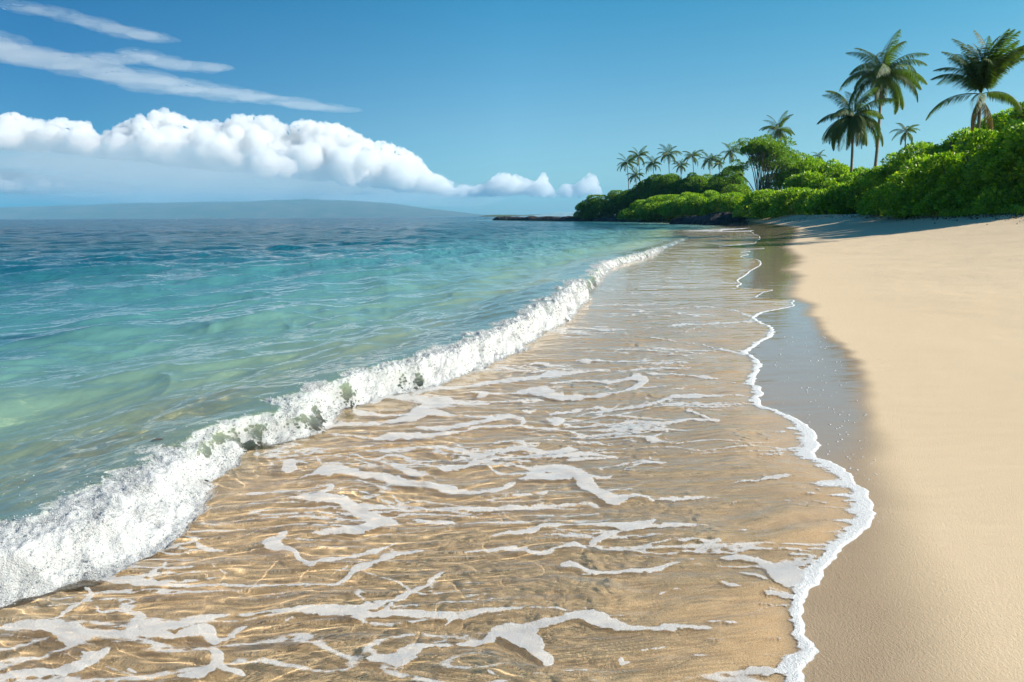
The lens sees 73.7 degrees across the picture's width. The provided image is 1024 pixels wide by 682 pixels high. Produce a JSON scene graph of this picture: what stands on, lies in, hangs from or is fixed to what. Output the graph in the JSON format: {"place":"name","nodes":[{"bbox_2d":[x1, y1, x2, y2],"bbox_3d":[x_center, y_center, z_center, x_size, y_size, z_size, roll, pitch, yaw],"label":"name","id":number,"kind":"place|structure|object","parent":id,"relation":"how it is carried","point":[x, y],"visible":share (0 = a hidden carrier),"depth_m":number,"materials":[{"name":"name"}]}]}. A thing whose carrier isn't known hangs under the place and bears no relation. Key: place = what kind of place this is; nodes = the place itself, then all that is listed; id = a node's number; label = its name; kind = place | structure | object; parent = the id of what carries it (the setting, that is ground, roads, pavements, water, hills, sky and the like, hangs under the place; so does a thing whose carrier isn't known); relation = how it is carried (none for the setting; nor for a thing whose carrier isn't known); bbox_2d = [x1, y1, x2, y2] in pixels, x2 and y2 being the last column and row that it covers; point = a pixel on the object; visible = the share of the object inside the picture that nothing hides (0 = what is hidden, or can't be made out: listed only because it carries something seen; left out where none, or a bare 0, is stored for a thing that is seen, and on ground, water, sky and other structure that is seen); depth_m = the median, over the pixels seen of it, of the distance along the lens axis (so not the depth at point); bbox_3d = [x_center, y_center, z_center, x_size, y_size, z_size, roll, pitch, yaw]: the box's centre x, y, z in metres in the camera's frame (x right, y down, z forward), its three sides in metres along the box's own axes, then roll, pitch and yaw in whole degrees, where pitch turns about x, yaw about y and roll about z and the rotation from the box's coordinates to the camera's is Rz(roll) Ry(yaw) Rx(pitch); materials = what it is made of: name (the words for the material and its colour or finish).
{"place":"outdoors","nodes":[
{"label":"outdoors","id":0,"kind":"place"},
{"bbox_2d":[0,199,483,218],"bbox_3d":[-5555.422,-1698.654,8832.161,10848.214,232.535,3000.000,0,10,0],"label":"hills","id":1,"kind":"structure","parent":0,"point":[305,208],"depth_m":7678.38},
{"bbox_2d":[0,216,876,681],"bbox_3d":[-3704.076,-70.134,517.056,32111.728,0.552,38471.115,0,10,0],"label":"sea water","id":2,"kind":"structure","parent":0,"point":[624,474],"depth_m":4.45,"materials":[{"name":"teal liquid"}]},
{"bbox_2d":[0,247,663,605],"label":"breaker spray","id":3,"kind":"object","parent":2,"relation":"on","point":[305,390],"visible":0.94,"depth_m":4.39,"materials":[{"name":"white liquid"}]},
{"bbox_2d":[480,214,539,216],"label":"coast","id":4,"kind":"structure","parent":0,"point":[504,215],"depth_m":1445.11},
{"bbox_2d":[0,0,1023,214],"label":"sky","id":5,"kind":"structure","parent":0,"point":[484,107],"materials":[{"name":"blue"}]},
{"bbox_2d":[511,212,1023,681],"bbox_3d":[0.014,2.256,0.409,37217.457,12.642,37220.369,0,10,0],"label":"beach sand","id":6,"kind":"structure","parent":0,"point":[918,324],"depth_m":5.36,"materials":[{"name":"beige sand"}]},
{"bbox_2d":[492,216,631,221],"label":"lava shelf","id":7,"kind":"object","parent":6,"relation":"on","point":[554,218],"visible":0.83,"depth_m":200.30,"materials":[{"name":"black stone"}]},
{"bbox_2d":[573,202,586,217],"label":"beach shrub","id":8,"kind":"object","parent":6,"relation":"on","point":[579,212],"visible":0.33,"depth_m":188.34,"materials":[{"name":"green plant"}]},
{"bbox_2d":[578,194,618,219],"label":"beach shrub","id":9,"kind":"object","parent":6,"relation":"on","point":[594,207],"visible":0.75,"depth_m":184.19,"materials":[{"name":"green plant"}]},
{"bbox_2d":[600,190,630,216],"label":"beach shrub","id":10,"kind":"object","parent":6,"relation":"on","point":[612,198],"visible":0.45,"depth_m":182.16,"materials":[{"name":"green plant"}]},
{"bbox_2d":[617,153,637,188],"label":"coconut palm","id":11,"kind":"object","parent":6,"relation":"on","point":[629,162],"visible":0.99,"depth_m":180.24,"materials":[{"name":"green plant"}]},
{"bbox_2d":[614,184,642,210],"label":"beach shrub","id":12,"kind":"object","parent":6,"relation":"on","point":[628,196],"visible":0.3,"depth_m":178.78,"materials":[{"name":"green plant"}]},
{"bbox_2d":[625,166,644,192],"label":"coconut palm","id":13,"kind":"object","parent":6,"relation":"on","point":[635,175],"visible":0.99,"depth_m":175.23,"materials":[{"name":"green plant"}]},
{"bbox_2d":[628,145,647,177],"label":"coconut palm","id":14,"kind":"object","parent":6,"relation":"on","point":[641,152],"visible":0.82,"depth_m":183.60,"materials":[{"name":"green plant"}]},
{"bbox_2d":[617,199,659,220],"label":"beach shrub","id":15,"kind":"object","parent":6,"relation":"on","point":[628,214],"visible":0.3,"depth_m":160.60,"materials":[{"name":"green plant"}]},
{"bbox_2d":[633,174,664,201],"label":"beach shrub","id":16,"kind":"object","parent":6,"relation":"on","point":[647,191],"visible":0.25,"depth_m":173.73,"materials":[{"name":"green plant"}]},
{"bbox_2d":[642,156,661,174],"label":"coconut palm","id":17,"kind":"object","parent":6,"relation":"on","point":[653,164],"visible":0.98,"depth_m":178.59,"materials":[{"name":"green plant"}]},
{"bbox_2d":[635,194,678,219],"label":"beach shrub","id":18,"kind":"object","parent":6,"relation":"on","point":[648,208],"visible":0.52,"depth_m":152.59,"materials":[{"name":"green plant"}]},
{"bbox_2d":[649,173,681,200],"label":"beach shrub","id":19,"kind":"object","parent":6,"relation":"on","point":[669,181],"visible":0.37,"depth_m":169.15,"materials":[{"name":"green plant"}]},
{"bbox_2d":[657,144,681,172],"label":"coconut palm","id":20,"kind":"object","parent":6,"relation":"on","point":[665,155],"visible":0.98,"depth_m":176.00,"materials":[{"name":"green plant"}]},
{"bbox_2d":[657,192,697,216],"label":"beach shrub","id":21,"kind":"object","parent":6,"relation":"on","point":[673,205],"visible":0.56,"depth_m":144.80,"materials":[{"name":"green plant"}]},
{"bbox_2d":[671,158,688,178],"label":"coconut palm","id":22,"kind":"object","parent":6,"relation":"on","point":[681,166],"visible":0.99,"depth_m":172.63,"materials":[{"name":"green plant"}]},
{"bbox_2d":[669,172,699,197],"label":"beach shrub","id":23,"kind":"object","parent":6,"relation":"on","point":[684,186],"visible":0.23,"depth_m":166.16,"materials":[{"name":"green plant"}]},
{"bbox_2d":[682,150,702,171],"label":"coconut palm","id":24,"kind":"object","parent":6,"relation":"on","point":[693,154],"visible":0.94,"depth_m":174.31,"materials":[{"name":"green plant"}]},
{"bbox_2d":[680,190,719,215],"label":"beach shrub","id":25,"kind":"object","parent":6,"relation":"on","point":[695,202],"visible":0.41,"depth_m":137.70,"materials":[{"name":"green plant"}]},
{"bbox_2d":[687,174,714,193],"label":"beach shrub","id":26,"kind":"object","parent":6,"relation":"on","point":[701,186],"visible":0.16,"depth_m":160.76,"materials":[{"name":"green plant"}]},
{"bbox_2d":[669,212,747,224],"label":"lava outcrop","id":27,"kind":"object","parent":6,"relation":"on","point":[719,218],"visible":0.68,"depth_m":107.52,"materials":[{"name":"black stone"}]},
{"bbox_2d":[699,151,721,174],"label":"coconut palm","id":28,"kind":"object","parent":6,"relation":"on","point":[708,160],"visible":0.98,"depth_m":170.53,"materials":[{"name":"green plant"}]},
{"bbox_2d":[712,156,724,172],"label":"coconut palm","id":29,"kind":"object","parent":6,"relation":"on","point":[719,164],"visible":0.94,"depth_m":170.71,"materials":[{"name":"green plant"}]},
{"bbox_2d":[699,191,744,215],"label":"beach shrub","id":30,"kind":"object","parent":6,"relation":"on","point":[714,204],"visible":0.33,"depth_m":131.76,"materials":[{"name":"green plant"}]},
{"bbox_2d":[703,165,752,195],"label":"beach shrub","id":31,"kind":"object","parent":6,"relation":"on","point":[730,182],"visible":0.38,"depth_m":152.06,"materials":[{"name":"green plant"}]},
{"bbox_2d":[720,142,742,173],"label":"coconut palm","id":32,"kind":"object","parent":6,"relation":"on","point":[730,151],"visible":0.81,"depth_m":166.48,"materials":[{"name":"green plant"}]},
{"bbox_2d":[720,194,746,212],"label":"beach shrub","id":33,"kind":"object","parent":6,"relation":"on","point":[729,204],"visible":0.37,"depth_m":108.65,"materials":[{"name":"green plant"}]},
{"bbox_2d":[732,190,775,218],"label":"beach shrub","id":34,"kind":"object","parent":6,"relation":"on","point":[745,205],"visible":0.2,"depth_m":101.26,"materials":[{"name":"green plant"}]},
{"bbox_2d":[721,134,809,190],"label":"spreading tree","id":35,"kind":"object","parent":6,"relation":"on","point":[766,152],"visible":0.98,"depth_m":111.78,"materials":[{"name":"green plant"}]},
{"bbox_2d":[749,188,791,219],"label":"beach shrub","id":36,"kind":"object","parent":6,"relation":"on","point":[761,204],"visible":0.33,"depth_m":94.69,"materials":[{"name":"green plant"}]},
{"bbox_2d":[759,110,794,186],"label":"coconut palm","id":37,"kind":"object","parent":6,"relation":"on","point":[777,133],"visible":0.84,"depth_m":118.86,"materials":[{"name":"green plant"}]},
{"bbox_2d":[761,160,796,189],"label":"beach shrub","id":38,"kind":"object","parent":6,"relation":"on","point":[778,184],"visible":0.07,"depth_m":117.87,"materials":[{"name":"green plant"}]},
{"bbox_2d":[767,187,813,216],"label":"beach shrub","id":39,"kind":"object","parent":6,"relation":"on","point":[784,200],"visible":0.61,"depth_m":87.49,"materials":[{"name":"green plant"}]},
{"bbox_2d":[781,170,824,189],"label":"beach shrub","id":40,"kind":"object","parent":6,"relation":"on","point":[799,179],"visible":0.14,"depth_m":104.19,"materials":[{"name":"green plant"}]},
{"bbox_2d":[782,152,828,186],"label":"beach shrub","id":41,"kind":"object","parent":6,"relation":"on","point":[812,160],"visible":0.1,"depth_m":111.79,"materials":[{"name":"green plant"}]},
{"bbox_2d":[790,188,826,214],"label":"beach shrub","id":42,"kind":"object","parent":6,"relation":"on","point":[804,195],"visible":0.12,"depth_m":83.59,"materials":[{"name":"green plant"}]},
{"bbox_2d":[801,194,828,214],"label":"beach shrub","id":43,"kind":"object","parent":6,"relation":"on","point":[806,209],"visible":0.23,"depth_m":77.23,"materials":[{"name":"green plant"}]},
{"bbox_2d":[811,150,825,157],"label":"coconut palm","id":44,"kind":"object","parent":6,"relation":"on","point":[819,155],"visible":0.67,"depth_m":125.82,"materials":[{"name":"green plant"}]},
{"bbox_2d":[807,176,836,189],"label":"beach shrub","id":45,"kind":"object","parent":6,"relation":"on","point":[823,183],"visible":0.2,"depth_m":93.23,"materials":[{"name":"green plant"}]},
{"bbox_2d":[800,158,843,180],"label":"beach shrub","id":46,"kind":"object","parent":6,"relation":"on","point":[820,167],"visible":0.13,"depth_m":105.87,"materials":[{"name":"green plant"}]},
{"bbox_2d":[810,181,857,214],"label":"beach shrub","id":47,"kind":"object","parent":6,"relation":"on","point":[830,196],"visible":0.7,"depth_m":73.69,"materials":[{"name":"green plant"}]},
{"bbox_2d":[823,162,849,182],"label":"beach shrub","id":48,"kind":"object","parent":6,"relation":"on","point":[839,166],"visible":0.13,"depth_m":99.46,"materials":[{"name":"green plant"}]},
{"bbox_2d":[835,171,861,213],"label":"beach shrub","id":49,"kind":"object","parent":6,"relation":"on","point":[848,176],"visible":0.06,"depth_m":75.96,"materials":[{"name":"green plant"}]},
{"bbox_2d":[839,183,872,213],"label":"beach shrub","id":50,"kind":"object","parent":6,"relation":"on","point":[854,195],"visible":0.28,"depth_m":71.62,"materials":[{"name":"green plant"}]},
{"bbox_2d":[817,87,898,175],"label":"coconut palm","id":51,"kind":"object","parent":6,"relation":"on","point":[853,124],"visible":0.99,"depth_m":77.95,"materials":[{"name":"green plant"}]},
{"bbox_2d":[849,166,869,176],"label":"beach shrub","id":52,"kind":"object","parent":6,"relation":"on","point":[858,169],"visible":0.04,"depth_m":89.47,"materials":[{"name":"green plant"}]},
{"bbox_2d":[848,165,886,211],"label":"beach shrub","id":53,"kind":"object","parent":6,"relation":"on","point":[863,174],"visible":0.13,"depth_m":71.71,"materials":[{"name":"green plant"}]},
{"bbox_2d":[856,189,879,214],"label":"beach shrub","id":54,"kind":"object","parent":6,"relation":"on","point":[863,203],"visible":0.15,"depth_m":58.48,"materials":[{"name":"green plant"}]},
{"bbox_2d":[861,209,883,215],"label":"beach shrub","id":55,"kind":"object","parent":6,"relation":"on","point":[864,212],"visible":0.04,"depth_m":55.88,"materials":[{"name":"green plant"}]},
{"bbox_2d":[865,184,890,214],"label":"beach shrub","id":56,"kind":"object","parent":6,"relation":"on","point":[867,208],"visible":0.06,"depth_m":54.82,"materials":[{"name":"green plant"}]},
{"bbox_2d":[859,151,900,195],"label":"beach shrub","id":57,"kind":"object","parent":6,"relation":"on","point":[877,176],"visible":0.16,"depth_m":68.05,"materials":[{"name":"green plant"}]},
{"bbox_2d":[839,29,928,166],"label":"coconut palm","id":58,"kind":"object","parent":6,"relation":"on","point":[886,74],"visible":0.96,"depth_m":78.94,"materials":[{"name":"green plant"}]},
{"bbox_2d":[868,169,917,216],"bbox_3d":[29.540,-10.980,50.986,5.098,3.729,5.005,0,10,0],"label":"beach shrub","id":59,"kind":"object","parent":6,"relation":"on","point":[880,196],"visible":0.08,"depth_m":51.17,"materials":[{"name":"green plant"}]},
{"bbox_2d":[767,212,1023,224],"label":"leaf litter","id":60,"kind":"object","parent":6,"relation":"on","point":[1001,214],"visible":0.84,"depth_m":39.42,"materials":[{"name":"brown plant"}]},
{"bbox_2d":[878,193,930,217],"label":"beach shrub","id":61,"kind":"object","parent":6,"relation":"on","point":[888,211],"visible":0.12,"depth_m":49.16,"materials":[{"name":"green plant"}]},
{"bbox_2d":[891,123,919,152],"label":"coconut palm","id":62,"kind":"object","parent":6,"relation":"on","point":[904,136],"visible":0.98,"depth_m":92.32,"materials":[{"name":"green plant"}]},
{"bbox_2d":[880,140,935,184],"bbox_3d":[38.367,-15.672,64.075,6.681,6.217,6.562,0,10,0],"label":"beach shrub","id":63,"kind":"object","parent":6,"relation":"on","point":[901,157],"visible":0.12,"depth_m":63.67,"materials":[{"name":"green plant"}]},
{"bbox_2d":[883,152,939,217],"bbox_3d":[29.187,-10.822,47.653,5.461,4.562,4.970,0,10,0],"label":"beach shrub","id":64,"kind":"object","parent":6,"relation":"on","point":[913,176],"visible":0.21,"depth_m":47.65,"materials":[{"name":"green plant"}]},
{"bbox_2d":[900,149,974,216],"bbox_3d":[28.911,-10.372,44.857,5.114,4.508,4.920,0,10,0],"label":"beach shrub","id":65,"kind":"object","parent":6,"relation":"on","point":[936,168],"visible":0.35,"depth_m":44.91,"materials":[{"name":"green plant"}]},
{"bbox_2d":[911,134,967,167],"bbox_3d":[38.952,-15.490,61.023,6.642,6.002,6.613,-4,11,-19],"label":"beach shrub","id":66,"kind":"object","parent":6,"relation":"on","point":[943,147],"visible":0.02,"depth_m":60.52,"materials":[{"name":"green plant"}]},
{"bbox_2d":[934,128,999,208],"bbox_3d":[28.863,-10.292,41.638,5.123,5.313,4.487,0,10,0],"label":"beach shrub","id":67,"kind":"object","parent":6,"relation":"on","point":[954,178],"visible":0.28,"depth_m":41.63,"materials":[{"name":"green plant"}]},
{"bbox_2d":[926,28,1023,147],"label":"coconut palm","id":68,"kind":"object","parent":6,"relation":"on","point":[989,68],"visible":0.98,"depth_m":44.40,"materials":[{"name":"green plant"}]},
{"bbox_2d":[947,118,1006,154],"bbox_3d":[40.678,-15.993,58.985,6.569,6.774,6.331,0,10,0],"label":"beach shrub","id":69,"kind":"object","parent":6,"relation":"on","point":[959,133],"visible":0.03,"depth_m":59.67,"materials":[{"name":"green plant"}]},
{"bbox_2d":[937,204,1023,217],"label":"ground cover","id":70,"kind":"object","parent":6,"relation":"on","point":[1016,209],"visible":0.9,"depth_m":37.17,"materials":[{"name":"green plant"}]},
{"bbox_2d":[960,118,1023,207],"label":"beach shrub","id":71,"kind":"object","parent":6,"relation":"on","point":[975,172],"visible":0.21,"depth_m":38.56,"materials":[{"name":"green plant"}]},
{"bbox_2d":[976,107,1015,148],"bbox_3d":[40.511,-15.623,56.035,5.742,7.014,4.989,-5,11,-24],"label":"beach shrub","id":72,"kind":"object","parent":6,"relation":"on","point":[999,118],"visible":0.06,"depth_m":55.55,"materials":[{"name":"green plant"}]},
{"bbox_2d":[971,173,1023,210],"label":"beach shrub","id":73,"kind":"object","parent":6,"relation":"on","point":[1006,191],"visible":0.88,"depth_m":35.73,"materials":[{"name":"green plant"}]},
{"bbox_2d":[980,122,1023,203],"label":"beach shrub","id":74,"kind":"object","parent":6,"relation":"on","point":[1009,156],"visible":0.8,"depth_m":35.96,"materials":[{"name":"green plant"}]},
{"bbox_2d":[1004,101,1023,126],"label":"beach shrub","id":75,"kind":"object","parent":6,"relation":"on","point":[1015,115],"visible":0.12,"depth_m":51.71,"materials":[{"name":"green plant"}]},
{"bbox_2d":[1010,131,1023,180],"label":"beach shrub","id":76,"kind":"object","parent":6,"relation":"on","point":[1020,171],"visible":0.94,"depth_m":34.85,"materials":[{"name":"green plant"}]},
{"bbox_2d":[774,337,883,518],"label":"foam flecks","id":77,"kind":"object","parent":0,"point":[834,412],"visible":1,"depth_m":5.39,"materials":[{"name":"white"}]}
]}

